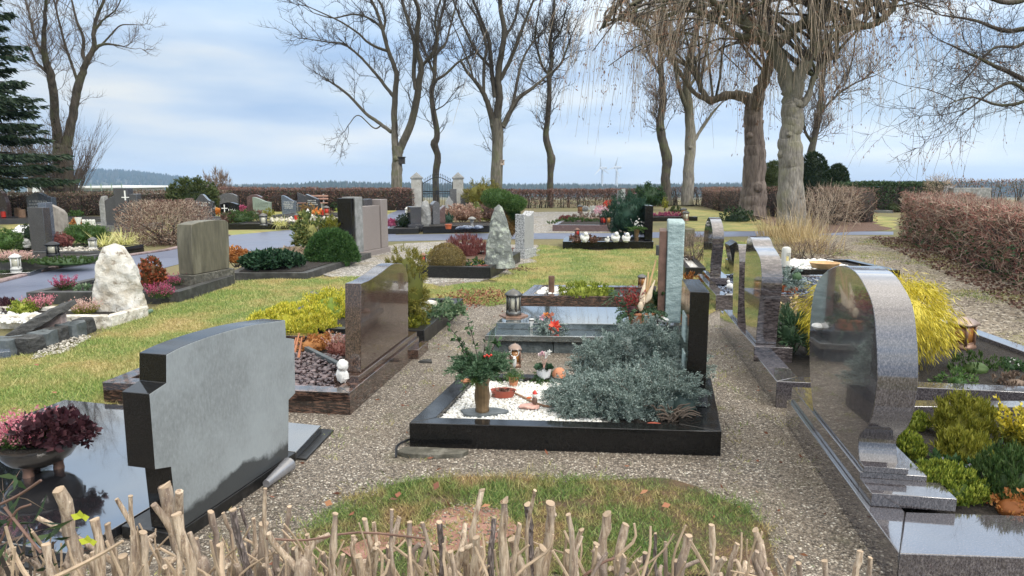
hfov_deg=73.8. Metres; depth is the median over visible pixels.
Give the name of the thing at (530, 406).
gnome figure
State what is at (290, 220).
pale pebbles
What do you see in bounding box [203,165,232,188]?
bare copse
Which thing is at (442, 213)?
headstone
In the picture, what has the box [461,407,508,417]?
slate plate
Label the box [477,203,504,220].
brown shrub
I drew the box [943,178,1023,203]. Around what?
hedge
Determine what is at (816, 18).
weeping tree
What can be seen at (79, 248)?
pale pebbles
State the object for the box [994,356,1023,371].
bed plant
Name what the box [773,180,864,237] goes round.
bare bush
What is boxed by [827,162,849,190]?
yew dome
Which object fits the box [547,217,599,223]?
grave plant
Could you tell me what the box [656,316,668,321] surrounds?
white pebble
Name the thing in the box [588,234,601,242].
dried arrangement
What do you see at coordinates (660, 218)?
grave border
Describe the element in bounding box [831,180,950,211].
hedge
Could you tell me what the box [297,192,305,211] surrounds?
headstone
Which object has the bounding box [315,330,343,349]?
cushion plant
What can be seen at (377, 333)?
headstone
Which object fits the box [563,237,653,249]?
grave border
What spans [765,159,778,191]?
yew dome
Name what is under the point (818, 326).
white pebble
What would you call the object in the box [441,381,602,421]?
white gravel
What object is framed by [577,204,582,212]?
grave lantern
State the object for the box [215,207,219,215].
grave plant
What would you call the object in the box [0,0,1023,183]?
sky
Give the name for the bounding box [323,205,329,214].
grave lantern
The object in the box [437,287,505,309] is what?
bark litter
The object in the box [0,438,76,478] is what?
planter bowl
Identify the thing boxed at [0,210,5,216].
grave candle
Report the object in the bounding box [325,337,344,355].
cushion plant
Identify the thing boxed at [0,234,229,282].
path kerb
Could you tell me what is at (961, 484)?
heather
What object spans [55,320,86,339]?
edging stone
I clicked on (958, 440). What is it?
heather
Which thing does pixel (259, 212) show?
grave plant
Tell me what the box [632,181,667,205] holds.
dark conifer
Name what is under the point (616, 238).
angel figurine
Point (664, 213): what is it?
grave plant
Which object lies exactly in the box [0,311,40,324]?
white stones
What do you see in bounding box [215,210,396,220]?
lawn
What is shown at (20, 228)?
plant
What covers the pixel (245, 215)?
juniper cover
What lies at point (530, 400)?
driftwood stick
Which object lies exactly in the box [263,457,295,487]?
cone vase
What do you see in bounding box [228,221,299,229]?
grave border
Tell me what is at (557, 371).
clay ball
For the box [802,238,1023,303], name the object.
path grass
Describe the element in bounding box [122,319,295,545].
headstone
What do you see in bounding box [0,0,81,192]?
spruce
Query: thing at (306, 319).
yellow heather
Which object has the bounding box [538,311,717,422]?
blue juniper
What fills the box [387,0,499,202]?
bare tree
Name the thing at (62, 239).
red maple
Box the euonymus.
[471,202,483,211]
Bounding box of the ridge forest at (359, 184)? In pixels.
[226,180,1023,197]
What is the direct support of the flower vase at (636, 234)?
on the grave border at (603, 244)
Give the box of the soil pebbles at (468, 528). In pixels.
[412,502,513,545]
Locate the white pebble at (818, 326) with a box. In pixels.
[811,323,821,329]
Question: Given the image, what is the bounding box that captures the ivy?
[719,205,756,221]
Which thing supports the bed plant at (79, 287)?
on the grave border at (182, 292)
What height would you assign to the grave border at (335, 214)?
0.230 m
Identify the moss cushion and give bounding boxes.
[558,280,614,298]
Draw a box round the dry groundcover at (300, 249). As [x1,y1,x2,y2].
[281,245,304,254]
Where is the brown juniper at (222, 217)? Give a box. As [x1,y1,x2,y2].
[219,211,234,223]
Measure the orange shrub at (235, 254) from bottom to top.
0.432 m
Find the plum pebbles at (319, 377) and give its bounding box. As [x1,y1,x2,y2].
[294,351,342,386]
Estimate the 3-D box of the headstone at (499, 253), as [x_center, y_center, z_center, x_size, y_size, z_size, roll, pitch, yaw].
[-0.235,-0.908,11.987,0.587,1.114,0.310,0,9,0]
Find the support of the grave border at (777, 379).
on the ground at (174, 269)
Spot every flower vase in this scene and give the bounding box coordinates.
[474,377,489,412]
[548,276,554,292]
[634,229,639,240]
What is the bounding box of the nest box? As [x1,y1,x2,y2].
[399,157,405,163]
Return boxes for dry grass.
[752,207,808,237]
[762,205,831,245]
[777,216,847,253]
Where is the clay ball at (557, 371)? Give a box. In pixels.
[552,367,564,377]
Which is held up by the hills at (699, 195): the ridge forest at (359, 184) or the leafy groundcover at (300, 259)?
the ridge forest at (359, 184)
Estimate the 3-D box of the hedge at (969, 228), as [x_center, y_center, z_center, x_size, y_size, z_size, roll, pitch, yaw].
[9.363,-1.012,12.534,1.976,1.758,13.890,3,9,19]
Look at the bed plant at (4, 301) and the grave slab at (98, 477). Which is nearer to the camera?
the grave slab at (98, 477)
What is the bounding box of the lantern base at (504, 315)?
[499,313,527,317]
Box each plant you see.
[0,296,15,309]
[5,298,39,313]
[14,225,26,237]
[68,210,83,215]
[69,217,82,224]
[72,283,92,290]
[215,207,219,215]
[239,204,246,213]
[253,209,267,220]
[262,207,275,218]
[294,333,331,351]
[299,203,314,210]
[311,206,321,214]
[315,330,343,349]
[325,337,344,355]
[408,312,431,327]
[422,303,455,321]
[435,296,468,317]
[445,212,453,221]
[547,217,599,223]
[558,215,572,219]
[566,212,601,219]
[588,205,597,212]
[593,205,608,213]
[653,211,680,215]
[661,197,668,210]
[668,205,680,213]
[683,270,698,278]
[927,364,978,383]
[947,348,1009,373]
[983,487,1023,515]
[990,370,1023,385]
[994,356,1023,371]
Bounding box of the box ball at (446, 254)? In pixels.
[426,242,465,265]
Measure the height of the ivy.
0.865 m
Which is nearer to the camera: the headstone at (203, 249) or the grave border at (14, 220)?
the headstone at (203, 249)
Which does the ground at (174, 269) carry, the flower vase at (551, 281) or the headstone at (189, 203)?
the headstone at (189, 203)
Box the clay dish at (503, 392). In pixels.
[490,387,515,397]
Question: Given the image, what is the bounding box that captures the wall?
[948,188,991,199]
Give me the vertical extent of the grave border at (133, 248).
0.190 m
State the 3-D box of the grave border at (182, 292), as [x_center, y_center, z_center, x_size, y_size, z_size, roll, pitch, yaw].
[-5.501,0.018,10.068,2.125,0.184,1.696,0,9,0]
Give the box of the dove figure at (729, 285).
[726,280,732,288]
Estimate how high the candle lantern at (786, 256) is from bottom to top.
0.338 m
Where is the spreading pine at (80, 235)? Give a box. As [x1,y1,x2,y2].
[62,219,110,244]
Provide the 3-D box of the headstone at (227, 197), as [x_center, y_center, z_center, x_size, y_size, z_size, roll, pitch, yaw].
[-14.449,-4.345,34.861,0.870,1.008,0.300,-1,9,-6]
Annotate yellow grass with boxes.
[86,227,118,246]
[109,227,148,249]
[268,212,288,229]
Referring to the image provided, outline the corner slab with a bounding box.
[0,349,10,358]
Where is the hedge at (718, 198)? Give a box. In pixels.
[700,185,878,222]
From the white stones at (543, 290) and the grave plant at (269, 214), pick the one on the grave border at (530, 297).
the white stones at (543, 290)
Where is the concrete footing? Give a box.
[397,447,468,458]
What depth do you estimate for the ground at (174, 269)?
21.55 m
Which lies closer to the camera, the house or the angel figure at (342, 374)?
the angel figure at (342, 374)
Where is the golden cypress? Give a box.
[791,262,977,372]
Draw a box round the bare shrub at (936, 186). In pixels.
[921,172,956,196]
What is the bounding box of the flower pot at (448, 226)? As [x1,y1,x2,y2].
[445,224,451,228]
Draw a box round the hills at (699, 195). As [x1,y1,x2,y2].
[427,187,1013,196]
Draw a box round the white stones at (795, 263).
[790,258,844,268]
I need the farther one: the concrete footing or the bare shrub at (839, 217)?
the bare shrub at (839, 217)
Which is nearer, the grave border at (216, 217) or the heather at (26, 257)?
the heather at (26, 257)
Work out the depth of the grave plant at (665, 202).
37.08 m
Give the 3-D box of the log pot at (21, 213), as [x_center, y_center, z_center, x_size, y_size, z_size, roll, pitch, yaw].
[-19.739,-2.970,27.493,0.260,0.390,0.254,0,9,0]
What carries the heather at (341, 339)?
on the grave border at (348, 398)
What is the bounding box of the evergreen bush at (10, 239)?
[0,226,24,253]
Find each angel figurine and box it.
[580,232,588,241]
[611,232,619,241]
[622,232,630,242]
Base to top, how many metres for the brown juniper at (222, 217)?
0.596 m
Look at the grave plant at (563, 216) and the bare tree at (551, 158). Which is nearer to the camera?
the grave plant at (563, 216)
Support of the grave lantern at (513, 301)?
on the lantern base at (504, 315)
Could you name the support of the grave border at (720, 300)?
on the ground at (174, 269)
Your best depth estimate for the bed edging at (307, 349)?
5.93 m
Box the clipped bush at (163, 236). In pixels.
[113,198,214,245]
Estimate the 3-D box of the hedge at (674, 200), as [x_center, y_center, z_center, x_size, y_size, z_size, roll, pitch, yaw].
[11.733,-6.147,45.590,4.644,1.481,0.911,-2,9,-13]
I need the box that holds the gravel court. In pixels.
[534,212,620,232]
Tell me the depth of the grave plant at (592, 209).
33.73 m
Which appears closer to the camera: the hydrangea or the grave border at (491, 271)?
the grave border at (491, 271)
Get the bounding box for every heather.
[0,249,27,263]
[0,404,58,449]
[6,250,38,262]
[19,292,57,309]
[49,273,77,290]
[68,296,102,313]
[143,281,175,298]
[165,272,180,285]
[245,299,341,332]
[297,285,344,318]
[321,331,344,345]
[388,218,397,226]
[896,427,928,460]
[908,409,933,431]
[910,454,992,507]
[927,387,1004,442]
[929,423,994,465]
[965,436,1023,500]
[992,395,1023,448]
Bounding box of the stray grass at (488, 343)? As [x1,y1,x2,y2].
[60,281,808,575]
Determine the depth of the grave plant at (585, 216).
26.55 m
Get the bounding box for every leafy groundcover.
[236,247,298,271]
[290,251,306,266]
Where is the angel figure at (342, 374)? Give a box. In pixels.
[336,359,348,382]
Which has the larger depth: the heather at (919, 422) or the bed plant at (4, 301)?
the bed plant at (4, 301)
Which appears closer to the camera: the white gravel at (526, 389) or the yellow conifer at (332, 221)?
the white gravel at (526, 389)
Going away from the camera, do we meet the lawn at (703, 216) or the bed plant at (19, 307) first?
the bed plant at (19, 307)
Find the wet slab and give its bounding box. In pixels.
[0,267,47,277]
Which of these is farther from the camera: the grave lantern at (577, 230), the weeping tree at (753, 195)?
the weeping tree at (753, 195)
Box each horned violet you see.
[915,447,969,467]
[958,456,977,468]
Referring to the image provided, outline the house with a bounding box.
[27,187,41,191]
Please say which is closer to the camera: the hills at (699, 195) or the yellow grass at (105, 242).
the yellow grass at (105, 242)
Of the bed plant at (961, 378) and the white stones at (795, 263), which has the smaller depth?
the bed plant at (961, 378)
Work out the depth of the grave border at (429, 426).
4.21 m
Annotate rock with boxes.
[15,238,30,247]
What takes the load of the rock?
on the ground at (174, 269)
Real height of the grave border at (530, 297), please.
0.187 m
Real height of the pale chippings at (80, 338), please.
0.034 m
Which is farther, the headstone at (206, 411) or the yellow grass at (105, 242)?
the yellow grass at (105, 242)
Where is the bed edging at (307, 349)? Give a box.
[304,346,337,364]
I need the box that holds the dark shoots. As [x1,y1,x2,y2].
[0,469,80,575]
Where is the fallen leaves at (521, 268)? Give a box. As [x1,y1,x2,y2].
[505,266,545,270]
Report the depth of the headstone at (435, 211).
22.64 m
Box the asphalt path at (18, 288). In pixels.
[0,210,892,300]
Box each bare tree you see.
[0,0,168,195]
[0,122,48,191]
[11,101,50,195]
[256,0,467,189]
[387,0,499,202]
[428,0,583,188]
[510,0,589,206]
[605,0,700,204]
[646,0,754,204]
[772,18,896,159]
[831,0,1023,210]
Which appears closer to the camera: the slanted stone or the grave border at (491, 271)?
the slanted stone
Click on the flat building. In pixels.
(144, 187)
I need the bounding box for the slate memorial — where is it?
[5,299,76,335]
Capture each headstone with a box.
[0,190,11,216]
[18,202,74,252]
[26,192,56,207]
[52,204,68,233]
[92,243,147,311]
[99,188,142,224]
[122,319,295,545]
[176,220,234,285]
[185,198,193,216]
[192,194,214,216]
[219,193,238,212]
[220,202,238,212]
[247,194,262,211]
[252,197,271,213]
[281,195,297,213]
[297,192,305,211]
[306,194,319,210]
[333,263,427,386]
[337,197,390,255]
[406,206,423,231]
[421,200,430,224]
[430,201,439,224]
[440,205,444,222]
[445,197,452,209]
[450,189,456,205]
[460,193,468,207]
[483,204,514,268]
[513,211,535,258]
[617,189,624,203]
[639,204,652,239]
[656,219,684,322]
[677,279,709,406]
[684,229,694,246]
[703,217,729,284]
[723,236,792,362]
[733,244,745,321]
[791,265,956,511]
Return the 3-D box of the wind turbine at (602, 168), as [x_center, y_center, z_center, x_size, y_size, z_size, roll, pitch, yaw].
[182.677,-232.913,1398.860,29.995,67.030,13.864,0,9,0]
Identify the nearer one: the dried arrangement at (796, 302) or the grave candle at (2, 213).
the dried arrangement at (796, 302)
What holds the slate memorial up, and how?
on the ground at (174, 269)
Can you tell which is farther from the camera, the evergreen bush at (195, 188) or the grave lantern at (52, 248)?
the evergreen bush at (195, 188)
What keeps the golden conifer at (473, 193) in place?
on the ground at (174, 269)
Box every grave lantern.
[8,253,21,269]
[44,241,59,256]
[87,237,97,248]
[259,213,267,225]
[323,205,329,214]
[421,253,425,262]
[505,288,522,315]
[508,343,521,367]
[575,228,579,235]
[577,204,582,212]
[600,214,605,224]
[637,274,646,286]
[680,208,686,216]
[682,211,689,220]
[947,316,980,350]
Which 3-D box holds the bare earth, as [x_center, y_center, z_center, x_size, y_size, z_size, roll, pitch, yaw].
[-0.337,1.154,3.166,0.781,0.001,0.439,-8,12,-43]
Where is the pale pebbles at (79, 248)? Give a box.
[59,246,98,250]
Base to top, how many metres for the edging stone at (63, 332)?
0.186 m
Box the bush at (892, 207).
[884,203,900,210]
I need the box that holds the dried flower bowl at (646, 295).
[614,260,667,329]
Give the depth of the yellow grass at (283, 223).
23.11 m
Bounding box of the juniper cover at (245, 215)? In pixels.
[222,207,259,222]
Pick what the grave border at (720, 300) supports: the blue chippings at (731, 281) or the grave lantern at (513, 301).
the blue chippings at (731, 281)
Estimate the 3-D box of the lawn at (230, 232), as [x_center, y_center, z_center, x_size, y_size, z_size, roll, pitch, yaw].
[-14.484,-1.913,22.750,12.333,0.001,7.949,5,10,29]
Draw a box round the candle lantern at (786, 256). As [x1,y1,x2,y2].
[781,247,790,266]
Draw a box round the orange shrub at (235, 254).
[229,245,250,267]
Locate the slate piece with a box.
[418,359,431,362]
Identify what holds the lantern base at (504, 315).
on the grave slab at (589, 322)
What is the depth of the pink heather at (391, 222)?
23.40 m
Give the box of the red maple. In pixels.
[54,231,74,247]
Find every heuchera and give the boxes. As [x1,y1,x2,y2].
[5,403,97,452]
[62,422,102,448]
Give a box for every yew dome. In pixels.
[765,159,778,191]
[803,150,832,207]
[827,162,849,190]
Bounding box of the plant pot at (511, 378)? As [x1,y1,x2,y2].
[503,367,524,385]
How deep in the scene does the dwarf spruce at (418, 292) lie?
7.10 m
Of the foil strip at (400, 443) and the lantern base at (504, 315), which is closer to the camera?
the foil strip at (400, 443)
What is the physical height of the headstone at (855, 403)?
1.029 m
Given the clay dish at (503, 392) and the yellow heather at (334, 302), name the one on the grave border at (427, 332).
the yellow heather at (334, 302)
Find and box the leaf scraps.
[241,279,825,564]
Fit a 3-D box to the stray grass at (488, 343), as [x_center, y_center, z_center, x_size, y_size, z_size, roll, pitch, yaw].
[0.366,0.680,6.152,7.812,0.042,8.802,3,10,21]
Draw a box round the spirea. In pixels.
[444,232,485,255]
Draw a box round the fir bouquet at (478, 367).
[442,317,517,393]
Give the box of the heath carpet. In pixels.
[27,254,97,265]
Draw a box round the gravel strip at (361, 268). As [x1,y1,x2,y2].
[300,241,538,283]
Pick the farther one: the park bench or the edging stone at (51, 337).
the park bench
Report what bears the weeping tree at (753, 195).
on the ground at (174, 269)
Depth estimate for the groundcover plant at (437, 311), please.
7.62 m
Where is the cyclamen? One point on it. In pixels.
(543, 370)
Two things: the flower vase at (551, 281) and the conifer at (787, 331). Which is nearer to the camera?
the conifer at (787, 331)
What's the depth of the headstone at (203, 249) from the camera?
10.31 m
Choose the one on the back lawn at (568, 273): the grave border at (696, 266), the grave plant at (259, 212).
the grave border at (696, 266)
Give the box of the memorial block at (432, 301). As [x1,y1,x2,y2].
[421,300,436,310]
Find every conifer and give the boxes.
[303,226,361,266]
[319,213,340,228]
[460,175,500,206]
[600,188,652,238]
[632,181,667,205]
[777,301,809,353]
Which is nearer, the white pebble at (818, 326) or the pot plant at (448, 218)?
the white pebble at (818, 326)
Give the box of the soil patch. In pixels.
[611,415,677,423]
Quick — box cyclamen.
[534,349,553,378]
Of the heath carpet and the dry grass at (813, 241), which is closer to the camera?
the heath carpet
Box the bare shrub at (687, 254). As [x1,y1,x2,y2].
[684,231,703,261]
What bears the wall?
on the ground at (174, 269)
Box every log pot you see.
[14,208,20,215]
[18,209,25,217]
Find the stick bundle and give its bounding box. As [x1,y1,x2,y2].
[294,333,301,357]
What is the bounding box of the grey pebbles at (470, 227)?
[455,225,482,228]
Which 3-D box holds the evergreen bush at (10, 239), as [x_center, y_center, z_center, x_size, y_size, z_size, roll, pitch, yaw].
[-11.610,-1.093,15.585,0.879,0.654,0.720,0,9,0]
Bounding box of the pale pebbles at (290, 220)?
[269,215,334,222]
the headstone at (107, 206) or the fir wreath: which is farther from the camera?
the headstone at (107, 206)
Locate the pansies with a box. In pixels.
[465,256,484,265]
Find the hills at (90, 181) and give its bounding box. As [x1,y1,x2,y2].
[4,173,171,191]
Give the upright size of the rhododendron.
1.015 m
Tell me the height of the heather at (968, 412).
0.421 m
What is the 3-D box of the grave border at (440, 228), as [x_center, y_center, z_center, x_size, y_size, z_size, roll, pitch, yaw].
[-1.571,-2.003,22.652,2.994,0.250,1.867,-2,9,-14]
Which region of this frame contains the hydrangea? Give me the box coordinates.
[445,202,482,221]
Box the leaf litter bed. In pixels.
[675,205,891,232]
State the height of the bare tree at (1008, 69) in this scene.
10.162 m
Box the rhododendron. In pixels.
[289,210,327,246]
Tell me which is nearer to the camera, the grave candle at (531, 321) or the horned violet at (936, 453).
the horned violet at (936, 453)
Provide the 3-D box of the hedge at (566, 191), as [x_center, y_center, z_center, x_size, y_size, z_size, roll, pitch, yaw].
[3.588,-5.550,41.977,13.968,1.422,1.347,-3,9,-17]
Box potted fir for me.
[782,263,814,293]
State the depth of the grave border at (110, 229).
22.12 m
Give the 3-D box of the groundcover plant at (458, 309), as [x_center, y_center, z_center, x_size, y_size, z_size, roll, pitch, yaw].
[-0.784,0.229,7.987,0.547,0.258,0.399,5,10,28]
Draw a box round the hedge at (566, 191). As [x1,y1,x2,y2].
[464,187,668,207]
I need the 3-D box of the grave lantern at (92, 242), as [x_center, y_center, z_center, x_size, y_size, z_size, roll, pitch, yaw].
[-9.386,-1.005,15.273,0.168,0.280,0.168,-3,9,-17]
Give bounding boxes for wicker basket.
[808,261,840,268]
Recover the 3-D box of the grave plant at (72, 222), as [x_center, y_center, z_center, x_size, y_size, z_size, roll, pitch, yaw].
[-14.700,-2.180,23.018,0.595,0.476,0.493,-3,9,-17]
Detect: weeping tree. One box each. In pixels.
[453,0,832,218]
[536,0,1016,225]
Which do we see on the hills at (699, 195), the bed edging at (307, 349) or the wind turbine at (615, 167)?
the wind turbine at (615, 167)
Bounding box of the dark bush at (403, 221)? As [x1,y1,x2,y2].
[394,213,408,227]
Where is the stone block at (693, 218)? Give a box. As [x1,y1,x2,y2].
[689,216,697,220]
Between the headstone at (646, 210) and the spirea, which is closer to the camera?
the spirea
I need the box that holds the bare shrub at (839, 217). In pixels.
[805,182,867,224]
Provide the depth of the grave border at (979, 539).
2.95 m
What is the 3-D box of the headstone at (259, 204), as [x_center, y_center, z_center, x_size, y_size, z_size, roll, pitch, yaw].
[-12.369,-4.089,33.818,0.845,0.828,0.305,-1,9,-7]
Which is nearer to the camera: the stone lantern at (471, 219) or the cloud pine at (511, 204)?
the cloud pine at (511, 204)
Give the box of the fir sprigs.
[601,289,638,306]
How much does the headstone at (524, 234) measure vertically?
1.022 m
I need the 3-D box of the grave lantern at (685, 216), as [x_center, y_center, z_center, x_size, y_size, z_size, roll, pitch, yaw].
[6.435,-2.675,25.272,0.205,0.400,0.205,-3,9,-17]
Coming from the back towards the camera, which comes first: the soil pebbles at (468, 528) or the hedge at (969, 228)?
the hedge at (969, 228)
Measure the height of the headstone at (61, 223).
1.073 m
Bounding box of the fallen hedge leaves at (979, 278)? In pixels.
[868,236,1023,311]
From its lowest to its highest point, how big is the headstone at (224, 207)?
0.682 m
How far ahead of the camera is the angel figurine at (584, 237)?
16.27 m
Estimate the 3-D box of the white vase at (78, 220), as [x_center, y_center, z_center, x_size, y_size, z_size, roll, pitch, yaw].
[-12.865,-1.953,20.571,0.605,0.340,0.200,0,9,0]
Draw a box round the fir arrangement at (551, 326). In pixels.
[527,312,569,334]
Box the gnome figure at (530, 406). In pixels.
[518,390,539,409]
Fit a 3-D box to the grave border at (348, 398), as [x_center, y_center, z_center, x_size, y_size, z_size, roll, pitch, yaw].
[-1.974,0.680,5.838,1.939,0.195,1.777,1,9,8]
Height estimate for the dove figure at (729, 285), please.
0.130 m
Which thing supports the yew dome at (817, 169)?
on the ground at (174, 269)
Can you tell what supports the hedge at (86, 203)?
on the ground at (174, 269)
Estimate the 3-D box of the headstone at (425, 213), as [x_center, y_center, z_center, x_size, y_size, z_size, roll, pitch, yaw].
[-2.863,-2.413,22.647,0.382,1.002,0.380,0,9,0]
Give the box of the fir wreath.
[528,371,552,386]
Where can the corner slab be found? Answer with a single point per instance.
(5, 353)
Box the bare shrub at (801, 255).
[773,237,852,258]
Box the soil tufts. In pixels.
[412,497,515,550]
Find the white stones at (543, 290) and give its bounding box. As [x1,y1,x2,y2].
[536,286,566,293]
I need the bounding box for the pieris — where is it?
[137,254,168,290]
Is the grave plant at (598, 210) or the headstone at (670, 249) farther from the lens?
the grave plant at (598, 210)
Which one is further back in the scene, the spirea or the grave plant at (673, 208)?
the grave plant at (673, 208)
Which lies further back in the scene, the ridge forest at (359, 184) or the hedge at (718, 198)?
the ridge forest at (359, 184)
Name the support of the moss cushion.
on the grave border at (530, 297)
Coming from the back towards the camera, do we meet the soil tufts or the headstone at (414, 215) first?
the headstone at (414, 215)
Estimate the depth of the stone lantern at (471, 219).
21.43 m
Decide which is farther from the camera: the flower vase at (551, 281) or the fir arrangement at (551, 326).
the flower vase at (551, 281)
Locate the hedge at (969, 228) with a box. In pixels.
[896,188,1023,287]
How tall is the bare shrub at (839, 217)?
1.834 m
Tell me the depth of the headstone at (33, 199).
28.44 m
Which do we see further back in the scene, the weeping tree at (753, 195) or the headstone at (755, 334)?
the weeping tree at (753, 195)
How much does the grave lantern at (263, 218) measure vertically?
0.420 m
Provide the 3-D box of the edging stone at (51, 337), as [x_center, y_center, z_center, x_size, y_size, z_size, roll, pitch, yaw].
[-4.733,0.519,6.883,0.224,0.187,0.238,0,9,0]
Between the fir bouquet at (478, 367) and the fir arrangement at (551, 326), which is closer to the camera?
the fir bouquet at (478, 367)
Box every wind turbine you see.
[596,158,608,185]
[607,158,621,186]
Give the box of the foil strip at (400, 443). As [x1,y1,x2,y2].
[395,438,409,457]
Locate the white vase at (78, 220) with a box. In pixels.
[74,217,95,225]
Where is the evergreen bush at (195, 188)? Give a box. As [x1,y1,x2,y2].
[163,175,220,209]
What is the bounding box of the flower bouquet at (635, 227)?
[624,216,647,232]
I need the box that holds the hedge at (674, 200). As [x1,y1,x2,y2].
[656,186,709,205]
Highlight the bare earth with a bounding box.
[341,504,516,558]
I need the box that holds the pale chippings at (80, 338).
[32,334,90,358]
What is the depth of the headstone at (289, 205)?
33.17 m
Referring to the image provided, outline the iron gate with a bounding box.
[422,173,452,206]
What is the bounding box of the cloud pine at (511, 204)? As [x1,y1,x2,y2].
[480,188,527,236]
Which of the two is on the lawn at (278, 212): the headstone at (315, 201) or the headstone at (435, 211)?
the headstone at (315, 201)
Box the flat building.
[77,185,167,195]
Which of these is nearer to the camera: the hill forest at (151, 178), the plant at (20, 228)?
the plant at (20, 228)
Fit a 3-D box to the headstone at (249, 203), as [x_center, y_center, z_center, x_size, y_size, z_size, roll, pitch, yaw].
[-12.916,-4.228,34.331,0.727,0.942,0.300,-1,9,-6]
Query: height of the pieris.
0.590 m
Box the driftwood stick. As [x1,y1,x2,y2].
[515,392,551,407]
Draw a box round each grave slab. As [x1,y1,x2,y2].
[0,400,333,571]
[485,306,679,352]
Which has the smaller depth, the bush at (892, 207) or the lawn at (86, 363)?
the lawn at (86, 363)
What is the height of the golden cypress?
0.944 m
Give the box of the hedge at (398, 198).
[217,185,414,210]
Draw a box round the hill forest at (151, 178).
[10,168,217,191]
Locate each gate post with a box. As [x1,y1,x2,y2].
[410,172,422,206]
[452,172,463,203]
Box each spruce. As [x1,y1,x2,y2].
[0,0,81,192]
[384,242,433,325]
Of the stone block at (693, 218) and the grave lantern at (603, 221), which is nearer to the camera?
the grave lantern at (603, 221)
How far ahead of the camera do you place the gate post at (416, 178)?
38.24 m
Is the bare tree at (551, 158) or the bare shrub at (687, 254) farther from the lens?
the bare tree at (551, 158)
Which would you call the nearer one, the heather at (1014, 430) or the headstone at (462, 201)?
the heather at (1014, 430)
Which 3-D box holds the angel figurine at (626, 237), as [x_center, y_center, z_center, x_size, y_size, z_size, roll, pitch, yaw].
[2.732,-1.208,16.305,0.210,0.247,0.131,0,9,0]
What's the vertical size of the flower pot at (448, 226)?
0.140 m
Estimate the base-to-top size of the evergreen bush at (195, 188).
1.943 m
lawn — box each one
[0,224,287,242]
[0,277,517,421]
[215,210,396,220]
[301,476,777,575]
[489,241,746,313]
[678,209,898,230]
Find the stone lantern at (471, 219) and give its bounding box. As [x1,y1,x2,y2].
[468,217,475,226]
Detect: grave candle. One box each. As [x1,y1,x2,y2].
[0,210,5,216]
[529,318,533,328]
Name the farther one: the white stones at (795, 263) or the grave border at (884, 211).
the grave border at (884, 211)
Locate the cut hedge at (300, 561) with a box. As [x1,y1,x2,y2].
[0,479,872,575]
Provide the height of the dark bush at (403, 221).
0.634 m
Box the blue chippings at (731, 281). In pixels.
[716,276,819,293]
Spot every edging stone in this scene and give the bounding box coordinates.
[0,335,21,355]
[7,334,46,354]
[26,329,58,348]
[43,325,69,344]
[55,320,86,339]
[72,317,96,333]
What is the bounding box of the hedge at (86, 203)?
[5,188,231,215]
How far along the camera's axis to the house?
89.11 m
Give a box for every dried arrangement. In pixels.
[569,234,587,242]
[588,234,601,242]
[780,293,811,335]
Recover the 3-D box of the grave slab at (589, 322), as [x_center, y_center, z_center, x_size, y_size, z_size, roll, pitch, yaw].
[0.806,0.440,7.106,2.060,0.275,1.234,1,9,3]
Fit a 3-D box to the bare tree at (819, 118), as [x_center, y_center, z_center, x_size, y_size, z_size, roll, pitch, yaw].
[18.048,-10.867,38.589,6.471,12.277,3.836,3,9,17]
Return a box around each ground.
[0,184,1019,355]
[26,282,884,575]
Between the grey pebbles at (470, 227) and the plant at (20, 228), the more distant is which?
the grey pebbles at (470, 227)
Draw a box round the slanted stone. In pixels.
[725,239,737,275]
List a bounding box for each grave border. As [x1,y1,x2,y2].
[0,216,100,223]
[0,251,99,267]
[0,306,147,328]
[26,275,233,303]
[35,244,143,253]
[69,222,162,231]
[102,333,418,414]
[188,216,233,222]
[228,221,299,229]
[235,253,370,279]
[271,212,337,217]
[298,298,462,342]
[388,226,420,233]
[409,374,721,455]
[418,251,519,279]
[423,222,489,233]
[521,285,656,307]
[552,220,612,231]
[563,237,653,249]
[653,215,682,220]
[683,256,705,276]
[697,274,821,311]
[719,311,1023,407]
[725,258,899,277]
[786,399,1023,575]
[874,210,893,212]
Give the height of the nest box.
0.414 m
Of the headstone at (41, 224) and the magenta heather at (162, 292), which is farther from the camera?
the headstone at (41, 224)
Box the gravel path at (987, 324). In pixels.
[793,235,1023,345]
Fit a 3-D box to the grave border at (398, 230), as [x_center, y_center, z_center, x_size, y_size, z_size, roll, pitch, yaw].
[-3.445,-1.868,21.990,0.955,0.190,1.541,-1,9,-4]
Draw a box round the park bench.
[297,194,327,207]
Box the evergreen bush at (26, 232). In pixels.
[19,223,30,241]
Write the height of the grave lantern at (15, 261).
0.300 m
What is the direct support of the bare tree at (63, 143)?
on the ground at (174, 269)
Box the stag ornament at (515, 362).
[509,350,519,367]
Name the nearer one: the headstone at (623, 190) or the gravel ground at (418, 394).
the gravel ground at (418, 394)

